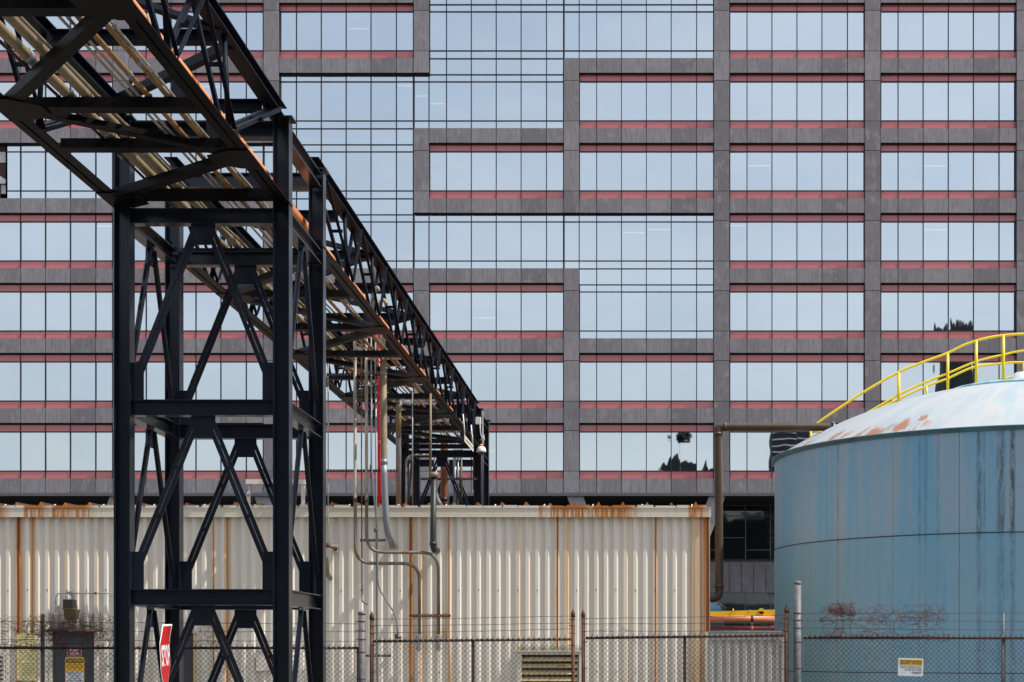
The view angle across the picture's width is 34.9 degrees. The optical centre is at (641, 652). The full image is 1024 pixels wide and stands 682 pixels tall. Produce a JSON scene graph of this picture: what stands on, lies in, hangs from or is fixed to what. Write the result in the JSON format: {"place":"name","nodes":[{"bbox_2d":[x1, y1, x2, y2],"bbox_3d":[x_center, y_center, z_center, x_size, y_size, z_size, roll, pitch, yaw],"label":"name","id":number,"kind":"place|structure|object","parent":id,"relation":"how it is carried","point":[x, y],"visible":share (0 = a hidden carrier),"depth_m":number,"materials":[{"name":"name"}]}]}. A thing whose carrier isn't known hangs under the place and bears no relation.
{"place":"outdoors","nodes":[
{"label":"outdoors","id":0,"kind":"place"},
{"bbox_2d":[113,115,329,681],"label":"trestle tower","id":1,"kind":"structure","parent":0,"point":[179,418],"depth_m":20.60,"materials":[{"name":"metal"}]},
{"bbox_2d":[0,0,292,207],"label":"pipe bridge span","id":2,"kind":"object","parent":1,"relation":"on","point":[21,109],"visible":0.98,"depth_m":17.79,"materials":[{"name":"brown metal"}]},
{"bbox_2d":[164,157,480,448],"bbox_3d":[-5.610,-6.326,33.958,2.302,1.284,22.475,0,0,0],"label":"pipe bridge span","id":3,"kind":"object","parent":1,"relation":"on","point":[349,254],"visible":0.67,"depth_m":30.83,"materials":[{"name":"metal"}]},
{"bbox_2d":[0,39,422,443],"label":"pipe","id":4,"kind":"object","parent":3,"relation":"on","point":[28,68],"visible":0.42,"depth_m":17.59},
{"bbox_2d":[0,21,425,443],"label":"pipe","id":5,"kind":"object","parent":3,"relation":"on","point":[23,51],"visible":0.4,"depth_m":17.04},
{"bbox_2d":[3,17,432,443],"bbox_3d":[-5.835,-5.869,26.837,0.139,0.122,36.476,0,0,0],"label":"pipe","id":6,"kind":"object","parent":3,"relation":"on","point":[42,50],"visible":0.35,"depth_m":17.56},
{"bbox_2d":[18,17,437,443],"bbox_3d":[-5.704,-5.837,26.837,0.069,0.054,36.475,0,0,0],"label":"pipe","id":7,"kind":"object","parent":3,"relation":"on","point":[66,64],"visible":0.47,"depth_m":17.52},
{"bbox_2d":[58,17,450,443],"bbox_3d":[-5.342,-5.829,26.837,0.058,0.044,36.475,0,0,0],"label":"pipe","id":8,"kind":"object","parent":3,"relation":"on","point":[69,27],"visible":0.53,"depth_m":17.84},
{"bbox_2d":[374,337,377,681],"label":"drop conduit","id":9,"kind":"object","parent":8,"relation":"attached to","point":[375,529],"visible":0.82,"depth_m":32.40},
{"bbox_2d":[326,373,379,375],"bbox_3d":[-5.691,-5.561,32.319,1.210,0.047,0.042,0,0,0],"label":"support rail","id":10,"kind":"object","parent":9,"relation":"attached to","point":[347,374],"visible":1,"depth_m":32.30,"materials":[{"name":"black"}]},
{"bbox_2d":[370,336,398,634],"bbox_3d":[-5.181,-3.358,32.464,0.124,6.010,0.851,0,0,33],"label":"drop conduit","id":11,"kind":"object","parent":8,"relation":"attached to","point":[371,466],"visible":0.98,"depth_m":32.17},
{"bbox_2d":[66,17,453,443],"bbox_3d":[-5.264,-5.827,26.837,0.058,0.044,36.475,0,0,0],"label":"pipe","id":12,"kind":"object","parent":3,"relation":"on","point":[93,45],"visible":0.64,"depth_m":17.79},
{"bbox_2d":[75,17,457,443],"bbox_3d":[-5.176,-5.843,26.837,0.083,0.079,36.475,0,0,0],"label":"pipe","id":13,"kind":"object","parent":3,"relation":"on","point":[129,74],"visible":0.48,"depth_m":17.86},
{"bbox_2d":[105,23,458,436],"bbox_3d":[-4.977,-5.845,26.837,0.082,0.070,36.475,0,0,0],"label":"pipe","id":14,"kind":"object","parent":3,"relation":"on","point":[139,63],"visible":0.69,"depth_m":17.73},
{"bbox_2d":[110,20,460,436],"bbox_3d":[-4.900,-5.829,26.837,0.051,0.045,36.475,0,0,0],"label":"pipe","id":15,"kind":"object","parent":3,"relation":"on","point":[113,24],"visible":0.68,"depth_m":17.74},
{"bbox_2d":[361,339,367,604],"bbox_3d":[-5.591,-3.666,32.445,0.080,5.395,0.715,0,0,0],"label":"drop conduit","id":16,"kind":"object","parent":3,"relation":"hanging from","point":[361,493],"visible":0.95,"depth_m":32.21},
{"bbox_2d":[353,341,420,634],"bbox_3d":[-5.096,-3.372,32.462,1.409,6.023,0.235,0,0,-23],"label":"drop conduit","id":17,"kind":"object","parent":3,"relation":"attached to","point":[360,559],"visible":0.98,"depth_m":32.25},
{"bbox_2d":[326,469,397,471],"bbox_3d":[-5.576,-3.635,32.289,1.430,0.047,0.042,0,0,0],"label":"support rail","id":18,"kind":"object","parent":17,"relation":"attached to","point":[358,470],"visible":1,"depth_m":32.27,"materials":[{"name":"white"}]},
{"bbox_2d":[364,337,439,634],"bbox_3d":[-4.789,-3.373,32.460,1.559,6.022,0.238,0,0,-20],"label":"drop conduit","id":19,"kind":"object","parent":18,"relation":"attached to","point":[366,506],"visible":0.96,"depth_m":32.26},
{"bbox_2d":[409,614,450,616],"bbox_3d":[-4.287,-0.754,32.739,0.837,0.048,0.042,0,0,0],"label":"support rail","id":20,"kind":"object","parent":19,"relation":"attached to","point":[431,615],"visible":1,"depth_m":32.72,"materials":[{"name":"white"}]},
{"bbox_2d":[462,414,472,450],"bbox_3d":[-4.447,-5.625,41.400,0.079,0.694,2.158,0,0,0],"label":"clearance sign","id":21,"kind":"object","parent":3,"relation":"hanging from","point":[468,443],"visible":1,"depth_m":41.24,"materials":[{"name":"beige metal"}]},
{"bbox_2d":[475,411,483,504],"bbox_3d":[-4.444,-5.261,44.382,0.230,2.757,0.163,0,0,0],"label":"junction box","id":22,"kind":"object","parent":3,"relation":"attached to","point":[477,420],"visible":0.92,"depth_m":44.44,"materials":[{"name":"white paint"}]},
{"bbox_2d":[476,426,485,454],"bbox_3d":[-4.449,-5.833,44.501,0.270,0.852,0.686,0,0,-15],"label":"lamp","id":23,"kind":"object","parent":3,"relation":"attached to","point":[481,449],"visible":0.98,"depth_m":44.25,"materials":[{"name":"glass"}]},
{"bbox_2d":[401,408,490,505],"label":"trestle tower","id":24,"kind":"structure","parent":0,"point":[441,456],"depth_m":45.09,"materials":[{"name":"metal"}]},
{"bbox_2d":[405,454,428,503],"bbox_3d":[-6.201,-4.412,44.600,0.638,2.162,0.056,0,0,0],"label":"bent conduit","id":25,"kind":"object","parent":24,"relation":"attached to","point":[409,456],"visible":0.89,"depth_m":44.58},
{"bbox_2d":[0,0,1023,630],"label":"office building","id":26,"kind":"structure","parent":0,"point":[634,252],"depth_m":94.36,"materials":[{"name":"grey stone"}]},
{"bbox_2d":[0,17,112,57],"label":"window","id":27,"kind":"structure","parent":26,"relation":"in","point":[55,21],"depth_m":94.36,"materials":[{"name":"blue glass"}]},
{"bbox_2d":[0,74,112,128],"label":"window","id":28,"kind":"structure","parent":26,"relation":"in","point":[7,81],"depth_m":94.33,"materials":[{"name":"blue glass"}]},
{"bbox_2d":[0,144,112,198],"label":"window","id":29,"kind":"structure","parent":26,"relation":"in","point":[31,172],"depth_m":94.36,"materials":[{"name":"blue glass"}]},
{"bbox_2d":[0,214,112,268],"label":"window","id":30,"kind":"structure","parent":26,"relation":"in","point":[45,241],"depth_m":94.36,"materials":[{"name":"blue glass"}]},
{"bbox_2d":[0,284,112,338],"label":"window","id":31,"kind":"structure","parent":26,"relation":"in","point":[45,311],"depth_m":94.36,"materials":[{"name":"blue glass"}]},
{"bbox_2d":[0,353,112,408],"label":"window","id":32,"kind":"structure","parent":26,"relation":"in","point":[27,380],"depth_m":94.36,"materials":[{"name":"blue glass"}]},
{"bbox_2d":[0,423,112,478],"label":"window","id":33,"kind":"structure","parent":26,"relation":"in","point":[27,450],"depth_m":94.36,"materials":[{"name":"blue glass"}]},
{"bbox_2d":[113,144,262,187],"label":"window","id":34,"kind":"structure","parent":26,"relation":"in","point":[257,149],"depth_m":94.36,"materials":[{"name":"blue glass"}]},
{"bbox_2d":[130,4,263,58],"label":"window","id":35,"kind":"structure","parent":26,"relation":"in","point":[248,19],"depth_m":94.36,"materials":[{"name":"blue glass"}]},
{"bbox_2d":[130,74,263,120],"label":"window","id":36,"kind":"structure","parent":26,"relation":"in","point":[238,87],"depth_m":94.36,"materials":[{"name":"blue glass"}]},
{"bbox_2d":[135,227,263,267],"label":"window","id":37,"kind":"structure","parent":26,"relation":"in","point":[140,251],"depth_m":94.36,"materials":[{"name":"blue glass"}]},
{"bbox_2d":[135,284,263,338],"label":"window","id":38,"kind":"structure","parent":26,"relation":"in","point":[202,305],"depth_m":94.36,"materials":[{"name":"blue glass"}]},
{"bbox_2d":[136,353,262,398],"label":"window","id":39,"kind":"structure","parent":26,"relation":"in","point":[225,375],"depth_m":94.36,"materials":[{"name":"blue glass"}]},
{"bbox_2d":[135,423,263,478],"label":"window","id":40,"kind":"structure","parent":26,"relation":"in","point":[203,460],"depth_m":94.36,"materials":[{"name":"blue glass"}]},
{"bbox_2d":[263,144,413,213],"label":"window","id":41,"kind":"structure","parent":26,"relation":"in","point":[373,178],"depth_m":94.36,"materials":[{"name":"blue glass"}]},
{"bbox_2d":[280,4,413,58],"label":"window","id":42,"kind":"structure","parent":26,"relation":"in","point":[321,31],"depth_m":94.36,"materials":[{"name":"blue glass"}]},
{"bbox_2d":[280,74,413,143],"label":"window","id":43,"kind":"structure","parent":26,"relation":"in","point":[325,108],"depth_m":94.36,"materials":[{"name":"blue glass"}]},
{"bbox_2d":[292,423,411,477],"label":"window","id":44,"kind":"structure","parent":26,"relation":"in","point":[340,434],"depth_m":94.36,"materials":[{"name":"blue glass"}]},
{"bbox_2d":[292,214,413,268],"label":"window","id":45,"kind":"structure","parent":26,"relation":"in","point":[393,234],"depth_m":94.36,"materials":[{"name":"blue glass"}]},
{"bbox_2d":[292,358,413,407],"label":"window","id":46,"kind":"structure","parent":26,"relation":"in","point":[334,401],"depth_m":94.36,"materials":[{"name":"blue glass"}]},
{"bbox_2d":[294,284,413,338],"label":"window","id":47,"kind":"structure","parent":26,"relation":"in","point":[409,288],"depth_m":94.36,"materials":[{"name":"blue glass"}]},
{"bbox_2d":[414,74,563,128],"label":"window","id":48,"kind":"structure","parent":26,"relation":"in","point":[446,101],"depth_m":94.36,"materials":[{"name":"blue glass"}]},
{"bbox_2d":[414,213,563,268],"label":"window","id":49,"kind":"structure","parent":26,"relation":"in","point":[446,241],"depth_m":94.36,"materials":[{"name":"blue glass"}]},
{"bbox_2d":[429,0,563,3],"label":"window","id":50,"kind":"structure","parent":26,"relation":"in","point":[430,1],"depth_m":94.36,"materials":[{"name":"blue glass"}]},
{"bbox_2d":[429,4,563,73],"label":"window","id":51,"kind":"structure","parent":26,"relation":"in","point":[463,38],"depth_m":94.36,"materials":[{"name":"blue glass"}]},
{"bbox_2d":[429,144,563,198],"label":"window","id":52,"kind":"structure","parent":26,"relation":"in","point":[471,171],"depth_m":94.36,"materials":[{"name":"blue glass"}]},
{"bbox_2d":[429,284,563,338],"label":"window","id":53,"kind":"structure","parent":26,"relation":"in","point":[471,311],"depth_m":94.36,"materials":[{"name":"blue glass"}]},
{"bbox_2d":[429,353,563,408],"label":"window","id":54,"kind":"structure","parent":26,"relation":"in","point":[496,380],"depth_m":94.36,"materials":[{"name":"blue glass"}]},
{"bbox_2d":[429,423,563,478],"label":"window","id":55,"kind":"structure","parent":26,"relation":"in","point":[516,450],"depth_m":94.36,"materials":[{"name":"blue glass"}]},
{"bbox_2d":[564,0,713,3],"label":"window","id":56,"kind":"structure","parent":26,"relation":"in","point":[565,1],"depth_m":94.36,"materials":[{"name":"blue glass"}]},
{"bbox_2d":[564,4,713,58],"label":"window","id":57,"kind":"structure","parent":26,"relation":"in","point":[596,31],"depth_m":94.36,"materials":[{"name":"blue glass"}]},
{"bbox_2d":[564,214,713,283],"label":"window","id":58,"kind":"structure","parent":26,"relation":"in","point":[605,248],"depth_m":94.36,"materials":[{"name":"blue glass"}]},
{"bbox_2d":[579,74,713,128],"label":"window","id":59,"kind":"structure","parent":26,"relation":"in","point":[621,101],"depth_m":94.36,"materials":[{"name":"blue glass"}]},
{"bbox_2d":[579,144,713,198],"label":"window","id":60,"kind":"structure","parent":26,"relation":"in","point":[621,171],"depth_m":94.36,"materials":[{"name":"blue glass"}]},
{"bbox_2d":[579,284,713,338],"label":"window","id":61,"kind":"structure","parent":26,"relation":"in","point":[621,311],"depth_m":94.36,"materials":[{"name":"blue glass"}]},
{"bbox_2d":[579,353,713,408],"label":"window","id":62,"kind":"structure","parent":26,"relation":"in","point":[606,380],"depth_m":94.36,"materials":[{"name":"blue glass"}]},
{"bbox_2d":[579,423,713,478],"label":"window","id":63,"kind":"structure","parent":26,"relation":"in","point":[606,450],"depth_m":94.36,"materials":[{"name":"blue glass"}]},
{"bbox_2d":[729,423,838,478],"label":"window","id":64,"kind":"structure","parent":26,"relation":"in","point":[751,453],"depth_m":94.36,"materials":[{"name":"blue glass"}]},
{"bbox_2d":[729,4,864,58],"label":"window","id":65,"kind":"structure","parent":26,"relation":"in","point":[755,30],"depth_m":94.36,"materials":[{"name":"blue glass"}]},
{"bbox_2d":[729,74,864,128],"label":"window","id":66,"kind":"structure","parent":26,"relation":"in","point":[755,100],"depth_m":94.36,"materials":[{"name":"blue glass"}]},
{"bbox_2d":[729,144,864,198],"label":"window","id":67,"kind":"structure","parent":26,"relation":"in","point":[755,170],"depth_m":94.36,"materials":[{"name":"blue glass"}]},
{"bbox_2d":[729,214,864,268],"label":"window","id":68,"kind":"structure","parent":26,"relation":"in","point":[755,240],"depth_m":94.36,"materials":[{"name":"blue glass"}]},
{"bbox_2d":[729,284,864,338],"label":"window","id":69,"kind":"structure","parent":26,"relation":"in","point":[755,310],"depth_m":94.36,"materials":[{"name":"blue glass"}]},
{"bbox_2d":[729,353,864,408],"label":"window","id":70,"kind":"structure","parent":26,"relation":"in","point":[756,380],"depth_m":94.36,"materials":[{"name":"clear glass"}]},
{"bbox_2d":[880,4,1015,58],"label":"window","id":71,"kind":"structure","parent":26,"relation":"in","point":[973,31],"depth_m":94.36,"materials":[{"name":"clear glass"}]},
{"bbox_2d":[880,74,1015,128],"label":"window","id":72,"kind":"structure","parent":26,"relation":"in","point":[973,101],"depth_m":94.36,"materials":[{"name":"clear glass"}]},
{"bbox_2d":[880,144,1015,198],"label":"window","id":73,"kind":"structure","parent":26,"relation":"in","point":[973,171],"depth_m":94.36,"materials":[{"name":"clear glass"}]},
{"bbox_2d":[880,214,1015,268],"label":"window","id":74,"kind":"structure","parent":26,"relation":"in","point":[973,241],"depth_m":94.36,"materials":[{"name":"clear glass"}]},
{"bbox_2d":[880,284,1015,338],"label":"window","id":75,"kind":"structure","parent":26,"relation":"in","point":[973,311],"depth_m":94.36,"materials":[{"name":"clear glass"}]},
{"bbox_2d":[880,353,1015,406],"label":"window","id":76,"kind":"structure","parent":26,"relation":"in","point":[890,363],"depth_m":94.36,"materials":[{"name":"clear glass"}]},
{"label":"yard","id":77,"kind":"structure","parent":0,"visible":0},
{"bbox_2d":[132,0,470,504],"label":"orange pipe","id":78,"kind":"object","parent":77,"relation":"on","point":[177,91],"visible":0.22,"depth_m":22.68,"materials":[{"name":"metal"}]},
{"bbox_2d":[0,502,710,681],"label":"corrugated shed","id":79,"kind":"structure","parent":77,"relation":"on","point":[617,564],"depth_m":33.02,"materials":[{"name":"beige metal"}]},
{"bbox_2d":[17,634,36,680],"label":"notice board","id":80,"kind":"object","parent":79,"relation":"attached to","point":[31,666],"visible":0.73,"depth_m":32.97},
{"bbox_2d":[62,599,79,618],"bbox_3d":[-11.595,-0.884,32.870,0.284,0.404,0.260,0,0,0],"label":"wall lamp","id":81,"kind":"object","parent":79,"relation":"attached to","point":[69,605],"visible":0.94,"depth_m":32.78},
{"bbox_2d":[49,632,97,681],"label":"door","id":82,"kind":"structure","parent":79,"relation":"in","point":[85,652],"depth_m":33.06,"materials":[{"name":"beige metal"}]},
{"bbox_2d":[65,657,83,681],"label":"caution sign","id":83,"kind":"object","parent":82,"relation":"attached to","point":[69,664],"visible":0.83,"depth_m":33.04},
{"bbox_2d":[55,591,113,611],"bbox_3d":[-10.720,-1.047,32.938,2.471,0.411,0.094,0,0,0],"label":"wall conduit","id":84,"kind":"object","parent":79,"relation":"attached to","point":[70,592],"depth_m":32.94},
{"bbox_2d":[184,633,196,681],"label":"door","id":85,"kind":"structure","parent":79,"relation":"in","point":[191,652],"depth_m":33.06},
{"bbox_2d":[246,479,305,504],"bbox_3d":[-8.377,-3.366,37.055,1.352,1.205,0.170,0,0,0],"label":"roof frame","id":86,"kind":"object","parent":79,"relation":"on","point":[250,482],"visible":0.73,"depth_m":37.00,"materials":[{"name":"white paint"}]},
{"bbox_2d":[330,544,337,551],"bbox_3d":[-6.259,-2.133,32.907,0.158,0.160,0.156,0,0,0],"label":"wall valve","id":87,"kind":"object","parent":79,"relation":"attached to","point":[335,547],"depth_m":32.90,"materials":[{"name":"beige metal"}]},
{"bbox_2d":[326,332,332,547],"bbox_3d":[-6.284,-4.269,32.554,0.081,4.348,0.793,0,0,-6],"label":"drop conduit","id":88,"kind":"object","parent":87,"relation":"attached to","point":[328,545],"visible":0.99,"depth_m":32.55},
{"bbox_2d":[377,334,380,504],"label":"red pipe","id":89,"kind":"object","parent":79,"relation":"on","point":[379,434],"visible":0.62,"depth_m":33.57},
{"bbox_2d":[380,335,395,548],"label":"wide pipe","id":90,"kind":"object","parent":79,"relation":"attached to","point":[384,459],"visible":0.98,"depth_m":32.16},
{"bbox_2d":[396,399,411,504],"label":"grey pipe","id":91,"kind":"object","parent":79,"relation":"on","point":[400,402],"visible":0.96,"depth_m":34.75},
{"bbox_2d":[412,392,412,505],"bbox_3d":[-4.905,-4.301,34.600,0.025,2.558,0.026,0,0,0],"label":"drop conduit","id":92,"kind":"object","parent":79,"relation":"on","point":[412,448],"visible":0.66,"depth_m":34.59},
{"bbox_2d":[429,393,439,552],"bbox_3d":[-4.192,-3.627,32.709,0.202,3.226,0.588,0,0,0],"label":"standpipe","id":93,"kind":"object","parent":79,"relation":"attached to","point":[433,499],"visible":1,"depth_m":32.46,"materials":[{"name":"grey metal"}]},
{"bbox_2d":[711,616,774,621],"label":"yard pipe","id":94,"kind":"object","parent":79,"relation":"attached to","point":[744,619],"visible":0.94,"depth_m":33.04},
{"bbox_2d":[710,608,774,615],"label":"yellow beam","id":95,"kind":"structure","parent":94,"relation":"on","point":[761,611],"depth_m":33.10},
{"bbox_2d":[711,626,774,629],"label":"yard pipe","id":96,"kind":"object","parent":79,"relation":"attached to","point":[738,627],"visible":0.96,"depth_m":33.06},
{"bbox_2d":[711,623,774,624],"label":"yard pipe","id":97,"kind":"object","parent":79,"relation":"attached to","point":[742,623],"visible":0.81,"depth_m":33.08,"materials":[{"name":"red metal"}]},
{"bbox_2d":[710,421,835,601],"bbox_3d":[3.027,-3.290,37.750,3.513,4.225,0.230,0,0,0],"label":"brown pipe","id":98,"kind":"object","parent":79,"relation":"attached to","point":[719,428],"visible":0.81,"depth_m":37.67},
{"bbox_2d":[710,601,725,630],"bbox_3d":[1.797,-0.750,42.000,0.676,1.186,0.676,0,0,-19],"label":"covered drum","id":99,"kind":"object","parent":77,"relation":"on","point":[714,606],"visible":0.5,"depth_m":41.77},
{"bbox_2d":[705,631,783,681],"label":"enclosure","id":100,"kind":"object","parent":77,"relation":"on","point":[722,644],"visible":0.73,"depth_m":31.00,"materials":[{"name":"grey corrugated metal"}]},
{"bbox_2d":[771,333,1023,681],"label":"storage tank","id":101,"kind":"object","parent":77,"relation":"on","point":[913,501],"visible":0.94,"depth_m":34.33,"materials":[{"name":"blue metal"}]},
{"bbox_3d":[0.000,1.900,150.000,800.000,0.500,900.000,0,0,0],"label":"ground","id":102,"kind":"structure","parent":0,"visible":0},
{"bbox_2d":[160,624,171,681],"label":"stop sign","id":103,"kind":"object","parent":102,"relation":"on","point":[165,649],"visible":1,"depth_m":19.82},
{"bbox_2d":[0,611,365,681],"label":"chain link fence","id":104,"kind":"object","parent":102,"relation":"on","point":[361,659],"visible":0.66,"depth_m":23.11,"materials":[{"name":"wire"},{"name":"galvanised steel"}]},
{"bbox_2d":[0,612,113,652],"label":"dry vine","id":105,"kind":"object","parent":104,"relation":"attached to","point":[60,628],"visible":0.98,"depth_m":23.09,"materials":[{"name":"brown plant"}]},
{"bbox_2d":[0,632,113,681],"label":"dry vine","id":106,"kind":"object","parent":104,"relation":"attached to","point":[108,666],"visible":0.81,"depth_m":23.09,"materials":[{"name":"brown plant"}]},
{"bbox_2d":[191,626,225,650],"bbox_3d":[-6.208,-0.259,23.091,0.541,0.459,0.074,0,0,0],"label":"dry vine","id":107,"kind":"object","parent":104,"relation":"attached to","point":[205,637],"visible":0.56,"depth_m":23.08,"materials":[{"name":"plant"}]},
{"bbox_2d":[369,609,574,681],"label":"chain link fence","id":108,"kind":"object","parent":102,"relation":"on","point":[472,641],"visible":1,"depth_m":23.11,"materials":[{"name":"metal"}]},
{"bbox_2d":[581,605,788,681],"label":"chain link fence","id":109,"kind":"object","parent":102,"relation":"on","point":[730,636],"visible":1,"depth_m":23.11,"materials":[{"name":"metal"}]},
{"bbox_2d":[702,610,799,681],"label":"dry vine","id":110,"kind":"object","parent":109,"relation":"attached to","point":[768,641],"visible":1,"depth_m":23.09,"materials":[{"name":"brown plant"}]},
{"bbox_2d":[793,581,1023,681],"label":"chain link fence","id":111,"kind":"object","parent":102,"relation":"on","point":[797,620],"visible":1,"depth_m":23.11,"materials":[{"name":"metal"}]},
{"bbox_2d":[819,602,949,642],"bbox_3d":[3.467,-0.443,23.085,1.903,0.591,0.132,0,0,0],"label":"dry vine","id":112,"kind":"object","parent":111,"relation":"attached to","point":[837,611],"visible":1,"depth_m":23.09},
{"bbox_2d":[898,658,922,675],"bbox_3d":[3.835,0.203,23.086,0.365,0.263,0.011,0,0,0],"label":"security notice","id":113,"kind":"object","parent":111,"relation":"attached to","point":[910,666],"visible":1,"depth_m":23.09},
{"bbox_2d":[813,630,1022,678],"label":"dry vine","id":114,"kind":"object","parent":111,"relation":"attached to","point":[912,648],"visible":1,"depth_m":23.09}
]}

